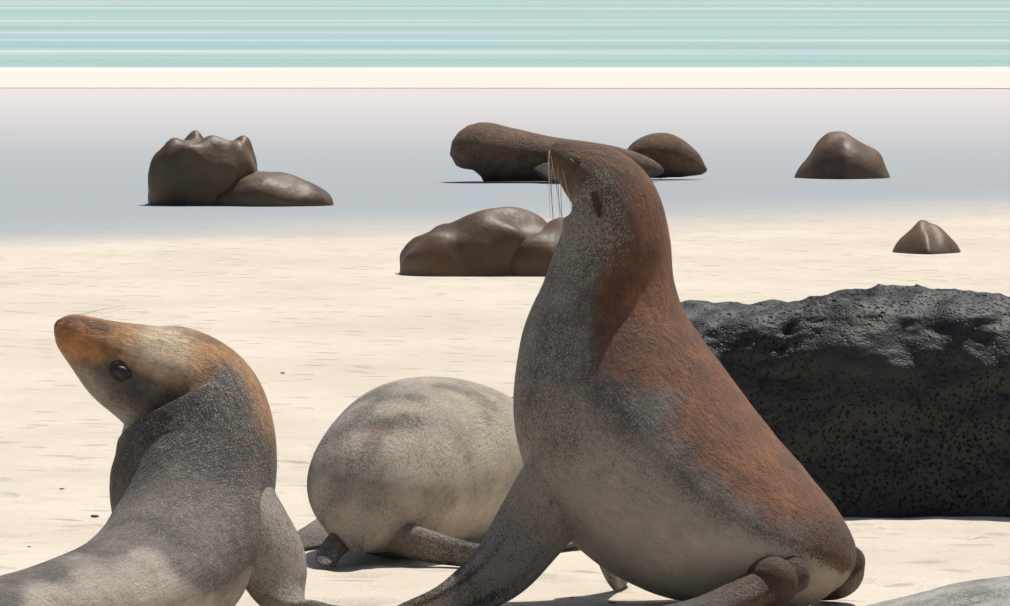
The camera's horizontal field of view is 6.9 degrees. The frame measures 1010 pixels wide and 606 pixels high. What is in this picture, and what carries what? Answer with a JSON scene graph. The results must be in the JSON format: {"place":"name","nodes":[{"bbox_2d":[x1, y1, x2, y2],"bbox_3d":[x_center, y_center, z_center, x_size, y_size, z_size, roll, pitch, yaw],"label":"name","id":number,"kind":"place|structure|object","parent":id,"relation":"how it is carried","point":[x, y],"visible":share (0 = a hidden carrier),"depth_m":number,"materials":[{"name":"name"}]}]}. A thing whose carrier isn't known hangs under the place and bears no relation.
{"place":"outdoors","nodes":[
{"label":"outdoors","id":0,"kind":"place"},
{"bbox_2d":[0,88,1009,605],"bbox_3d":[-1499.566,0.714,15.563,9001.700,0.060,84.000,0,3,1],"label":"sand ground","id":1,"kind":"structure","parent":0,"point":[330,312],"depth_m":37.53,"materials":[{"name":"beige sand"}]},
{"bbox_2d":[0,305,336,605],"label":"sea lion","id":2,"kind":"object","parent":1,"relation":"on","point":[199,516],"visible":1,"depth_m":16.40},
{"bbox_2d":[148,130,257,205],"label":"shore rock","id":3,"kind":"object","parent":1,"relation":"on","point":[194,168],"visible":0.88,"depth_m":42.70,"materials":[{"name":"brown stone"}]},
{"bbox_2d":[215,171,333,206],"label":"shore rock","id":4,"kind":"object","parent":1,"relation":"on","point":[266,189],"visible":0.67,"depth_m":42.63,"materials":[{"name":"brown stone"}]},
{"bbox_2d":[27,372,616,602],"bbox_3d":[-0.266,0.491,20.192,1.708,0.008,12.426,0,3,-2],"label":"beach debris","id":5,"kind":"object","parent":1,"relation":"on","point":[333,566],"visible":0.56,"depth_m":19.90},
{"bbox_2d":[297,376,575,566],"bbox_3d":[-0.142,0.350,19.004,0.710,0.390,1.502,0,3,1],"label":"sea lion","id":6,"kind":"object","parent":1,"relation":"on","point":[426,469],"visible":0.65,"depth_m":18.42,"materials":[{"name":"fur"}]},
{"bbox_2d":[399,207,546,276],"bbox_3d":[-0.100,-0.239,34.179,0.680,0.303,0.536,0,3,1],"label":"shore rock","id":7,"kind":"object","parent":1,"relation":"on","point":[485,243],"visible":0.71,"depth_m":33.96,"materials":[{"name":"brown stone"}]},
{"bbox_2d":[511,217,563,276],"bbox_3d":[0.205,-0.218,34.162,0.506,0.261,0.506,0,3,1],"label":"shore rock","id":8,"kind":"object","parent":1,"relation":"on","point":[533,254],"visible":0.25,"depth_m":33.95,"materials":[{"name":"brown stone"}]},
{"bbox_2d":[450,122,706,183],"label":"rock","id":9,"kind":"object","parent":1,"relation":"on","point":[486,151],"visible":0.71,"depth_m":46.66,"materials":[{"name":"brown stone"}]},
{"bbox_2d":[398,141,864,605],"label":"sea lion","id":10,"kind":"object","parent":1,"relation":"on","point":[658,458],"visible":1,"depth_m":17.10},
{"bbox_2d":[794,131,889,178],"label":"shore rock","id":11,"kind":"object","parent":1,"relation":"on","point":[838,155],"visible":0.96,"depth_m":47.41,"materials":[{"name":"brown stone"}]},
{"bbox_2d":[893,220,960,253],"bbox_3d":[1.824,-0.276,36.506,0.323,0.171,0.432,2,3,36],"label":"shore rock","id":12,"kind":"object","parent":1,"relation":"on","point":[923,237],"visible":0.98,"depth_m":36.38,"materials":[{"name":"brown stone"}]},
{"bbox_2d":[867,576,1009,605],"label":"foreground rock","id":13,"kind":"object","parent":1,"relation":"on","point":[994,591],"visible":1,"depth_m":13.75,"materials":[{"name":"grey stone"}]},
{"bbox_2d":[0,0,1009,87],"bbox_3d":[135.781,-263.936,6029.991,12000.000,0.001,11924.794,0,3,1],"label":"sea water","id":14,"kind":"structure","parent":0,"point":[504,43],"depth_m":104.48,"materials":[{"name":"teal liquid"}]}
]}

